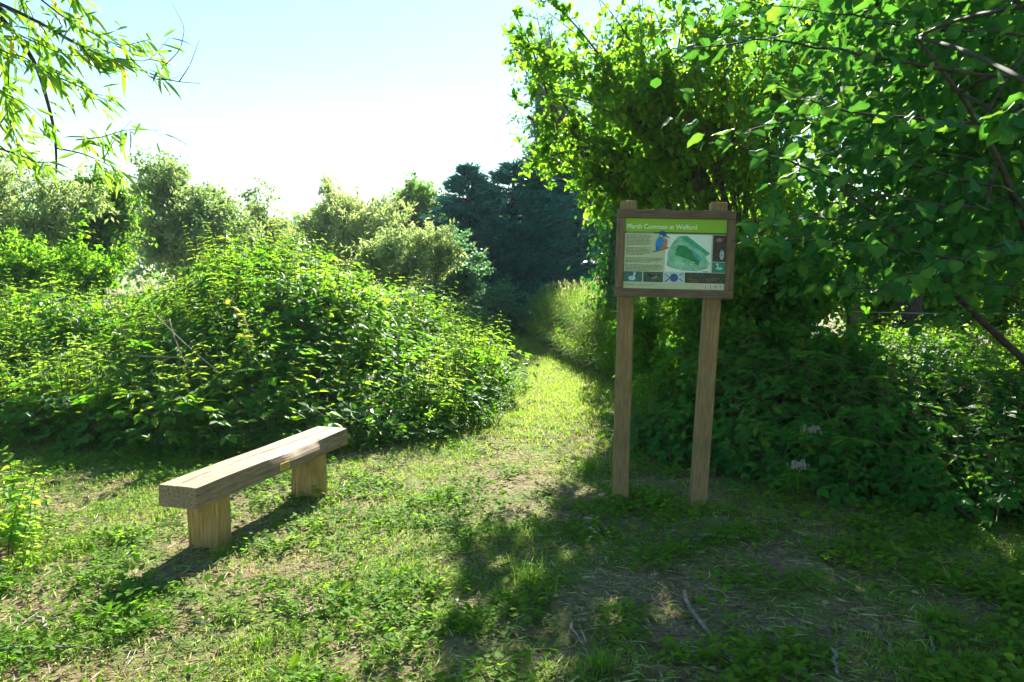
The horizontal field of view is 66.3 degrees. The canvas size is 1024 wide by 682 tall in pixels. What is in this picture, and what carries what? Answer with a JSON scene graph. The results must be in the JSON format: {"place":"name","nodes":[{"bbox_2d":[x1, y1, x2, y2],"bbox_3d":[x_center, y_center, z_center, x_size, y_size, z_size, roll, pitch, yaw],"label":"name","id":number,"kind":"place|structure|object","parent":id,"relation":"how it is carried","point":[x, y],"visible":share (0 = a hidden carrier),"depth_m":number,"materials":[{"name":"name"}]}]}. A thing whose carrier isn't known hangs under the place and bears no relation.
{"place":"outdoors","nodes":[
{"label":"outdoors","id":0,"kind":"place"},
{"bbox_2d":[12,68,313,200],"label":"overhead cable","id":1,"kind":"object","parent":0,"point":[180,143],"visible":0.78,"depth_m":77.48,"materials":[{"name":"grey plastic"}]},
{"bbox_2d":[15,59,318,197],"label":"overhead cable","id":2,"kind":"object","parent":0,"point":[201,145],"visible":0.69,"depth_m":78.90,"materials":[{"name":"grey plastic"}]},
{"bbox_2d":[0,273,1023,681],"bbox_3d":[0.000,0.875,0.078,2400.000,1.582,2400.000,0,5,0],"label":"ground","id":3,"kind":"structure","parent":0,"point":[572,595],"depth_m":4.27,"materials":[{"name":"green plant"}]},
{"bbox_2d":[0,488,3,546],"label":"nettle plant","id":4,"kind":"object","parent":3,"relation":"on","point":[2,536],"visible":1,"depth_m":4.47,"materials":[{"name":"green plant"}]},
{"bbox_2d":[0,500,6,530],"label":"nettle plant","id":5,"kind":"object","parent":3,"relation":"on","point":[3,513],"visible":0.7,"depth_m":4.98,"materials":[{"name":"green plant"}]},
{"bbox_2d":[0,463,11,504],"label":"nettle plant","id":6,"kind":"object","parent":3,"relation":"on","point":[4,482],"visible":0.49,"depth_m":5.48,"materials":[{"name":"green plant"}]},
{"bbox_2d":[1,503,21,553],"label":"nettle plant","id":7,"kind":"object","parent":3,"relation":"on","point":[15,547],"visible":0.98,"depth_m":4.53,"materials":[{"name":"green plant"}]},
{"bbox_2d":[0,465,25,520],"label":"nettle plant","id":8,"kind":"object","parent":3,"relation":"on","point":[13,489],"visible":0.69,"depth_m":5.19,"materials":[{"name":"green plant"}]},
{"bbox_2d":[5,460,23,501],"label":"nettle plant","id":9,"kind":"object","parent":3,"relation":"on","point":[10,478],"visible":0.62,"depth_m":5.38,"materials":[{"name":"green plant"}]},
{"bbox_2d":[0,445,29,506],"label":"nettle plant","id":10,"kind":"object","parent":3,"relation":"on","point":[10,472],"visible":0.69,"depth_m":5.40,"materials":[{"name":"green plant"}]},
{"bbox_2d":[0,484,32,555],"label":"nettle plant","id":11,"kind":"object","parent":3,"relation":"on","point":[19,529],"visible":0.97,"depth_m":4.55,"materials":[{"name":"green plant"}]},
{"bbox_2d":[2,494,32,553],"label":"nettle plant","id":12,"kind":"object","parent":3,"relation":"on","point":[21,523],"visible":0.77,"depth_m":4.59,"materials":[{"name":"green plant"}]},
{"bbox_2d":[6,483,28,541],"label":"nettle plant","id":13,"kind":"object","parent":3,"relation":"on","point":[9,517],"visible":0.44,"depth_m":4.68,"materials":[{"name":"green plant"}]},
{"bbox_2d":[0,474,38,524],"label":"nettle plant","id":14,"kind":"object","parent":3,"relation":"on","point":[8,494],"visible":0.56,"depth_m":4.88,"materials":[{"name":"green plant"}]},
{"bbox_2d":[19,534,28,553],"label":"nettle plant","id":15,"kind":"object","parent":3,"relation":"on","point":[23,545],"visible":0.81,"depth_m":4.52,"materials":[{"name":"green plant"}]},
{"bbox_2d":[10,492,41,535],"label":"nettle plant","id":16,"kind":"object","parent":3,"relation":"on","point":[24,520],"visible":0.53,"depth_m":4.77,"materials":[{"name":"green plant"}]},
{"bbox_2d":[21,524,38,563],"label":"nettle plant","id":17,"kind":"object","parent":3,"relation":"on","point":[30,551],"visible":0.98,"depth_m":4.39,"materials":[{"name":"green plant"}]},
{"bbox_2d":[24,494,37,530],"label":"nettle plant","id":18,"kind":"object","parent":3,"relation":"on","point":[29,511],"visible":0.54,"depth_m":4.92,"materials":[{"name":"green plant"}]},
{"bbox_2d":[25,522,37,546],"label":"nettle plant","id":19,"kind":"object","parent":3,"relation":"on","point":[31,535],"visible":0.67,"depth_m":4.61,"materials":[{"name":"green plant"}]},
{"bbox_2d":[22,465,43,528],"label":"nettle plant","id":20,"kind":"object","parent":3,"relation":"on","point":[35,502],"visible":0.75,"depth_m":4.92,"materials":[{"name":"green plant"}]},
{"bbox_2d":[23,470,43,507],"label":"nettle plant","id":21,"kind":"object","parent":3,"relation":"on","point":[34,498],"visible":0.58,"depth_m":5.37,"materials":[{"name":"green plant"}]},
{"bbox_2d":[28,517,41,548],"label":"nettle plant","id":22,"kind":"object","parent":3,"relation":"on","point":[35,535],"visible":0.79,"depth_m":4.62,"materials":[{"name":"green plant"}]},
{"bbox_2d":[31,482,40,513],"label":"nettle plant","id":23,"kind":"object","parent":3,"relation":"on","point":[37,499],"visible":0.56,"depth_m":5.24,"materials":[{"name":"green plant"}]},
{"bbox_2d":[30,509,43,544],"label":"nettle plant","id":24,"kind":"object","parent":3,"relation":"on","point":[35,516],"visible":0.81,"depth_m":4.70,"materials":[{"name":"green plant"}]},
{"bbox_2d":[34,610,46,630],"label":"fallen twig","id":25,"kind":"object","parent":3,"relation":"on","point":[43,623],"visible":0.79,"depth_m":3.63,"materials":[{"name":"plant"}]},
{"bbox_2d":[41,515,53,541],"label":"nettle plant","id":26,"kind":"object","parent":3,"relation":"on","point":[48,531],"visible":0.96,"depth_m":4.79,"materials":[{"name":"green plant"}]},
{"bbox_2d":[36,478,59,523],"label":"nettle plant","id":27,"kind":"object","parent":3,"relation":"on","point":[48,510],"visible":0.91,"depth_m":5.14,"materials":[{"name":"green plant"}]},
{"bbox_2d":[0,645,103,651],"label":"fallen twig","id":28,"kind":"object","parent":3,"relation":"on","point":[31,647],"visible":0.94,"depth_m":3.38,"materials":[{"name":"grey wood"}]},
{"bbox_2d":[0,138,127,298],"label":"willow tree","id":29,"kind":"object","parent":3,"relation":"on","point":[52,199],"visible":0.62,"depth_m":15.97,"materials":[{"name":"green plant"}]},
{"bbox_2d":[0,208,138,304],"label":"scrub bush","id":30,"kind":"object","parent":3,"relation":"on","point":[28,262],"visible":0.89,"depth_m":13.30,"materials":[{"name":"green plant"}]},
{"bbox_2d":[0,0,200,197],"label":"crack willow","id":31,"kind":"object","parent":3,"relation":"on","point":[97,59],"visible":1,"depth_m":3.42,"materials":[{"name":"green plant"}]},
{"bbox_2d":[55,161,157,301],"bbox_3d":[-9.339,-1.956,17.602,2.504,4.318,2.263,-1,5,-11],"label":"hawthorn tree","id":32,"kind":"object","parent":3,"relation":"on","point":[113,234],"visible":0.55,"depth_m":17.50,"materials":[{"name":"green plant"}]},
{"bbox_2d":[117,141,267,294],"bbox_3d":[-9.537,-3.135,23.402,5.350,5.649,4.724,0,5,0],"label":"sallow tree","id":33,"kind":"object","parent":3,"relation":"on","point":[177,200],"visible":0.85,"depth_m":22.86,"materials":[{"name":"green plant"}]},
{"bbox_2d":[204,538,234,560],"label":"grass tuft","id":34,"kind":"object","parent":3,"relation":"on","point":[212,554],"visible":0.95,"depth_m":4.56,"materials":[{"name":"green plant"}]},
{"bbox_2d":[0,280,448,437],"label":"dock leaves","id":35,"kind":"object","parent":3,"relation":"on","point":[311,283],"visible":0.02,"depth_m":9.38,"materials":[{"name":"green plant"}]},
{"bbox_2d":[0,217,502,431],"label":"willowherb","id":36,"kind":"object","parent":3,"relation":"on","point":[194,290],"visible":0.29,"depth_m":9.19,"materials":[{"name":"green plant"}]},
{"bbox_2d":[159,426,347,550],"bbox_3d":[-1.644,0.995,5.295,0.264,0.502,1.764,1,5,16],"label":"bench","id":37,"kind":"object","parent":3,"relation":"on","point":[202,496],"visible":0.99,"depth_m":4.85,"materials":[{"name":"brown wood"}]},
{"bbox_2d":[197,621,315,665],"bbox_3d":[-1.130,1.312,3.463,0.506,0.100,0.241,-4,6,-37],"label":"grass tuft","id":38,"kind":"object","parent":3,"relation":"on","point":[262,640],"visible":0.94,"depth_m":3.48,"materials":[{"name":"green plant"}]},
{"bbox_2d":[0,218,525,449],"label":"nettle bed","id":39,"kind":"object","parent":3,"relation":"on","point":[481,345],"visible":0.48,"depth_m":8.66,"materials":[{"name":"green plant"}]},
{"bbox_2d":[134,355,195,357],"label":"dead stalk","id":40,"kind":"object","parent":39,"relation":"on","point":[163,356],"visible":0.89,"depth_m":7.67,"materials":[{"name":"brown plant"}]},
{"bbox_2d":[169,319,189,372],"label":"dead stalk","id":41,"kind":"object","parent":39,"relation":"on","point":[176,343],"visible":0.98,"depth_m":7.63,"materials":[{"name":"plant"}]},
{"bbox_2d":[157,316,217,370],"bbox_3d":[-3.178,0.021,7.649,0.733,0.530,0.025,2,5,20],"label":"dead stalk","id":42,"kind":"object","parent":39,"relation":"on","point":[184,342],"visible":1,"depth_m":7.65,"materials":[{"name":"plant"}]},
{"bbox_2d":[232,175,303,252],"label":"birch sapling","id":43,"kind":"object","parent":3,"relation":"on","point":[256,210],"visible":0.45,"depth_m":26.47,"materials":[{"name":"green plant"}]},
{"bbox_2d":[0,343,538,459],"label":"mound skirt","id":44,"kind":"object","parent":3,"relation":"on","point":[262,439],"visible":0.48,"depth_m":7.35,"materials":[{"name":"green plant"}]},
{"bbox_2d":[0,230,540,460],"bbox_3d":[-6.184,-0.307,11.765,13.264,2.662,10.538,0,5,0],"label":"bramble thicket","id":45,"kind":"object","parent":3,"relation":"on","point":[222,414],"visible":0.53,"depth_m":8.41,"materials":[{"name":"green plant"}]},
{"bbox_2d":[225,297,256,366],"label":"yellow shoot","id":46,"kind":"object","parent":45,"relation":"on","point":[234,315],"visible":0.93,"depth_m":7.72,"materials":[{"name":"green plant"}]},
{"bbox_2d":[243,315,259,366],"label":"dead stalk","id":47,"kind":"object","parent":45,"relation":"on","point":[251,339],"visible":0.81,"depth_m":7.84,"materials":[{"name":"plant"}]},
{"bbox_2d":[301,607,321,618],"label":"fallen twig","id":48,"kind":"object","parent":3,"relation":"on","point":[305,614],"visible":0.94,"depth_m":3.73,"materials":[{"name":"grey wood"}]},
{"bbox_2d":[327,476,339,491],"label":"grass tuft","id":49,"kind":"object","parent":3,"relation":"on","point":[329,484],"visible":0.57,"depth_m":5.96,"materials":[{"name":"green plant"}]},
{"bbox_2d":[270,172,404,275],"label":"osier tree","id":50,"kind":"object","parent":3,"relation":"on","point":[343,219],"visible":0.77,"depth_m":22.95,"materials":[{"name":"green plant"}]},
{"bbox_2d":[369,592,384,610],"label":"fallen twig","id":51,"kind":"object","parent":3,"relation":"on","point":[373,600],"visible":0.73,"depth_m":3.89,"materials":[{"name":"grey wood"}]},
{"bbox_2d":[381,551,423,582],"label":"grass tuft","id":52,"kind":"object","parent":3,"relation":"on","point":[406,568],"visible":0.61,"depth_m":4.33,"materials":[{"name":"green plant"}]},
{"bbox_2d":[339,201,468,302],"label":"goat willow","id":53,"kind":"object","parent":3,"relation":"on","point":[384,255],"visible":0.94,"depth_m":17.41,"materials":[{"name":"green plant"}]},
{"bbox_2d":[371,169,447,301],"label":"ash tree","id":54,"kind":"object","parent":3,"relation":"on","point":[416,192],"visible":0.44,"depth_m":33.10,"materials":[{"name":"green plant"}]},
{"bbox_2d":[441,350,449,388],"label":"tall nettle","id":55,"kind":"object","parent":3,"relation":"on","point":[446,370],"visible":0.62,"depth_m":8.68,"materials":[{"name":"green plant"}]},
{"bbox_2d":[422,596,489,635],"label":"grass tuft","id":56,"kind":"object","parent":3,"relation":"on","point":[441,615],"visible":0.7,"depth_m":3.71,"materials":[{"name":"green plant"}]},
{"bbox_2d":[455,599,464,610],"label":"fallen twig","id":57,"kind":"object","parent":3,"relation":"on","point":[459,604],"visible":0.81,"depth_m":3.81,"materials":[{"name":"grey wood"}]},
{"bbox_2d":[428,225,502,318],"bbox_3d":[-1.209,-1.434,19.564,1.968,2.922,2.701,0,5,0],"label":"thorn bush","id":58,"kind":"object","parent":3,"relation":"on","point":[465,275],"visible":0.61,"depth_m":19.08,"materials":[{"name":"green plant"}]},
{"bbox_2d":[413,161,524,320],"bbox_3d":[-1.383,-3.234,25.808,3.846,5.382,3.841,0,5,0],"label":"conifer tree","id":59,"kind":"object","parent":3,"relation":"on","point":[465,208],"visible":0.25,"depth_m":25.31,"materials":[{"name":"green plant"}]},
{"bbox_2d":[420,273,548,334],"bbox_3d":[-0.172,-0.638,19.946,3.798,2.196,3.400,1,5,15],"label":"path end bush","id":60,"kind":"object","parent":3,"relation":"on","point":[499,299],"visible":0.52,"depth_m":20.29,"materials":[{"name":"green plant"}]},
{"bbox_2d":[420,157,599,317],"bbox_3d":[0.103,-3.395,26.886,6.778,5.618,6.788,0,5,0],"label":"conifer tree","id":61,"kind":"object","parent":3,"relation":"on","point":[539,226],"visible":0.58,"depth_m":25.23,"materials":[{"name":"green plant"}]},
{"bbox_2d":[0,408,1023,681],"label":"ground cover","id":62,"kind":"object","parent":3,"relation":"on","point":[1006,592],"visible":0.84,"depth_m":4.10,"materials":[{"name":"green plant"}]},
{"bbox_2d":[0,440,1023,681],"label":"twig litter","id":63,"kind":"object","parent":3,"relation":"on","point":[419,583],"visible":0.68,"depth_m":3.95,"materials":[{"name":"brown wood"}]},
{"bbox_2d":[5,195,1023,293],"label":"wood","id":64,"kind":"object","parent":3,"relation":"on","point":[132,270],"visible":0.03,"depth_m":53.57,"materials":[{"name":"green plant"}]},
{"bbox_2d":[498,550,560,600],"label":"grass tuft","id":65,"kind":"object","parent":3,"relation":"on","point":[532,573],"visible":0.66,"depth_m":4.14,"materials":[{"name":"green plant"}]},
{"bbox_2d":[501,9,590,283],"bbox_3d":[1.477,-6.688,29.334,3.749,11.662,3.796,-3,6,-30],"label":"poplar tree","id":66,"kind":"object","parent":3,"relation":"on","point":[548,39],"visible":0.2,"depth_m":28.89,"materials":[{"name":"green plant"}]},
{"bbox_2d":[500,147,609,284],"bbox_3d":[2.357,-4.375,29.703,7.068,7.206,7.171,0,5,0],"label":"conifer tree","id":67,"kind":"object","parent":3,"relation":"on","point":[583,245],"visible":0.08,"depth_m":27.92,"materials":[{"name":"green plant"}]},
{"bbox_2d":[569,623,584,646],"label":"fallen twig","id":68,"kind":"object","parent":3,"relation":"on","point":[574,631],"visible":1,"depth_m":3.52,"materials":[{"name":"grey wood"}]},
{"bbox_2d":[561,451,611,478],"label":"grass tuft","id":69,"kind":"object","parent":3,"relation":"on","point":[597,466],"visible":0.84,"depth_m":6.43,"materials":[{"name":"green plant"}]},
{"bbox_2d":[529,637,662,681],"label":"grass tuft","id":70,"kind":"object","parent":3,"relation":"on","point":[601,663],"visible":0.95,"depth_m":3.24,"materials":[{"name":"green plant"}]},
{"bbox_2d":[517,281,681,379],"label":"bank nettles","id":71,"kind":"object","parent":3,"relation":"on","point":[562,346],"visible":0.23,"depth_m":14.48,"materials":[{"name":"green plant"}]},
{"bbox_2d":[522,285,685,381],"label":"bank grass","id":72,"kind":"structure","parent":3,"relation":"on","point":[613,354],"depth_m":14.06,"materials":[{"name":"green plant"}]},
{"bbox_2d":[541,272,673,316],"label":"seed heads","id":73,"kind":"object","parent":3,"relation":"on","point":[566,283],"visible":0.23,"depth_m":17.06,"materials":[{"name":"green plant"}]},
{"bbox_2d":[557,20,658,342],"bbox_3d":[1.876,-2.709,13.912,1.760,5.762,1.903,5,7,44],"label":"ivy clad tree","id":74,"kind":"object","parent":3,"relation":"on","point":[608,276],"visible":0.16,"depth_m":13.79,"materials":[{"name":"green plant"}]},
{"bbox_2d":[600,493,621,508],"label":"grass tuft","id":75,"kind":"object","parent":3,"relation":"on","point":[613,503],"visible":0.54,"depth_m":5.47,"materials":[{"name":"green plant"}]},
{"bbox_2d":[612,201,736,509],"bbox_3d":[1.116,0.228,5.471,0.818,2.396,0.242,0,5,5],"label":"information sign","id":76,"kind":"object","parent":3,"relation":"on","point":[676,253],"visible":0.97,"depth_m":5.38,"materials":[{"name":"brown wood"}]},
{"bbox_2d":[589,65,768,209],"bbox_3d":[3.109,-2.687,15.508,4.567,5.505,2.957,0,5,0],"label":"aspen tree","id":77,"kind":"object","parent":3,"relation":"on","point":[712,141],"depth_m":14.98,"materials":[{"name":"green plant"}]},
{"bbox_2d":[501,0,863,255],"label":"leafy tree","id":78,"kind":"object","parent":3,"relation":"on","point":[665,168],"visible":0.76,"depth_m":8.48,"materials":[{"name":"green plant"}]},
{"bbox_2d":[683,503,711,513],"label":"grass tuft","id":79,"kind":"object","parent":3,"relation":"on","point":[695,506],"visible":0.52,"depth_m":5.33,"materials":[{"name":"green plant"}]},
{"bbox_2d":[601,216,797,433],"bbox_3d":[1.927,-0.074,8.082,2.025,2.494,2.060,0,5,0],"label":"elder bush","id":80,"kind":"object","parent":3,"relation":"on","point":[684,314],"visible":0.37,"depth_m":7.90,"materials":[{"name":"green plant"}]},
{"bbox_2d":[682,590,744,667],"bbox_3d":[0.849,1.313,3.602,0.234,0.027,0.782,0,5,0],"label":"fallen twig","id":81,"kind":"object","parent":3,"relation":"on","point":[694,613],"visible":0.64,"depth_m":3.63,"materials":[{"name":"grey wood"}]},
{"bbox_2d":[698,533,739,538],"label":"fallen twig","id":82,"kind":"object","parent":3,"relation":"on","point":[707,534],"visible":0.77,"depth_m":4.84,"materials":[{"name":"grey wood"}]},
{"bbox_2d":[762,517,802,522],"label":"fallen twig","id":83,"kind":"object","parent":3,"relation":"on","point":[778,520],"visible":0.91,"depth_m":5.09,"materials":[{"name":"wood"}]},
{"bbox_2d":[568,0,1023,364],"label":"hazel tree","id":84,"kind":"object","parent":3,"relation":"on","point":[955,68],"visible":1,"depth_m":4.66,"materials":[{"name":"green plant"}]},
{"bbox_2d":[777,459,817,495],"bbox_3d":[2.049,0.991,5.678,0.292,0.323,0.311,-2,5,-21],"label":"hemp agrimony","id":85,"kind":"object","parent":3,"relation":"on","point":[791,471],"visible":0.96,"depth_m":5.62,"materials":[{"name":"green plant"}]},
{"bbox_2d":[596,308,1023,533],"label":"undergrowth","id":86,"kind":"object","parent":3,"relation":"on","point":[978,450],"visible":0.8,"depth_m":6.22,"materials":[{"name":"green plant"}]},
{"bbox_2d":[791,424,828,485],"bbox_3d":[2.253,0.876,5.941,0.305,0.505,0.281,3,6,31],"label":"hemp agrimony","id":87,"kind":"object","parent":3,"relation":"on","point":[815,431],"visible":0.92,"depth_m":5.89,"materials":[{"name":"green plant"}]},
{"bbox_2d":[700,220,935,455],"bbox_3d":[2.923,0.096,7.698,2.180,2.652,2.338,0,5,0],"label":"dogwood bush","id":88,"kind":"object","parent":3,"relation":"on","point":[813,308],"visible":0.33,"depth_m":7.50,"materials":[{"name":"green plant"}]},
{"bbox_2d":[829,647,841,677],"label":"fallen twig","id":89,"kind":"object","parent":3,"relation":"on","point":[835,656],"visible":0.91,"depth_m":3.28,"materials":[{"name":"grey wood"}]},
{"bbox_2d":[822,436,863,480],"bbox_3d":[2.433,0.918,5.750,0.303,0.455,0.278,-2,6,-23],"label":"hemp agrimony","id":90,"kind":"object","parent":3,"relation":"on","point":[843,439],"visible":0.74,"depth_m":5.72,"materials":[{"name":"green plant"}]},
{"bbox_2d":[669,170,1023,358],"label":"field maple","id":91,"kind":"object","parent":3,"relation":"on","point":[892,268],"visible":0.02,"depth_m":12.76,"materials":[{"name":"green plant"}]},
{"bbox_2d":[729,0,1010,333],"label":"sycamore tree","id":92,"kind":"object","parent":3,"relation":"on","point":[912,310],"visible":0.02,"depth_m":11.34,"materials":[{"name":"green plant"}]},
{"bbox_2d":[860,442,896,473],"bbox_3d":[2.739,0.941,5.859,0.284,0.390,0.315,-3,6,-27],"label":"hemp agrimony","id":93,"kind":"object","parent":3,"relation":"on","point":[873,464],"visible":0.17,"depth_m":5.83,"materials":[{"name":"green plant"}]},
{"bbox_2d":[875,626,895,653],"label":"fallen twig","id":94,"kind":"object","parent":3,"relation":"on","point":[879,633],"visible":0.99,"depth_m":3.44,"materials":[{"name":"grey wood"}]},
{"bbox_2d":[861,325,925,354],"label":"sapling","id":95,"kind":"object","parent":3,"relation":"on","point":[890,334],"visible":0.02,"depth_m":9.51,"materials":[{"name":"green plant"}]},
{"bbox_2d":[821,257,1023,357],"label":"thicket bush","id":96,"kind":"object","parent":3,"relation":"on","point":[995,320],"visible":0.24,"depth_m":12.24,"materials":[{"name":"green plant"}]},
{"bbox_2d":[882,305,976,344],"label":"sapling","id":97,"kind":"object","parent":3,"relation":"on","point":[934,331],"visible":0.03,"depth_m":9.95,"materials":[{"name":"green plant"}]},
{"bbox_2d":[929,635,934,652],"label":"fallen twig","id":98,"kind":"object","parent":3,"relation":"on","point":[933,646],"visible":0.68,"depth_m":3.41,"materials":[{"name":"grey wood"}]},
{"bbox_2d":[846,305,1019,353],"bbox_3d":[5.373,0.260,8.952,3.103,1.400,0.112,0,5,0],"label":"wire fence","id":99,"kind":"object","parent":3,"relation":"on","point":[849,319],"visible":0.2,"depth_m":8.86,"materials":[{"name":"grey metal"}]},
{"bbox_2d":[879,588,999,642],"bbox_3d":[1.957,1.274,3.701,0.313,0.128,0.593,-3,6,-34],"label":"grass tuft","id":100,"kind":"object","parent":3,"relation":"on","point":[932,610],"visible":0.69,"depth_m":3.71,"materials":[{"name":"green plant"}]},
{"bbox_2d":[936,323,1023,386],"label":"sapling","id":101,"kind":"object","parent":3,"relation":"on","point":[1011,365],"visible":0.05,"depth_m":9.32,"materials":[{"name":"green plant"}]},
{"bbox_2d":[976,308,1023,376],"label":"sapling","id":102,"kind":"object","parent":3,"relation":"on","point":[1019,338],"visible":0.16,"depth_m":9.84,"materials":[{"name":"green plant"}]},
{"bbox_2d":[0,0,1023,272],"label":"sky","id":103,"kind":"structure","parent":0,"point":[370,93],"materials":[{"name":"white"}]},
{"bbox_2d":[348,325,733,460],"bbox_3d":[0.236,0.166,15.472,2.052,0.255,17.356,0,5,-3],"label":"path","id":104,"kind":"structure","parent":0,"point":[557,443],"depth_m":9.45,"materials":[{"name":"green plant"}]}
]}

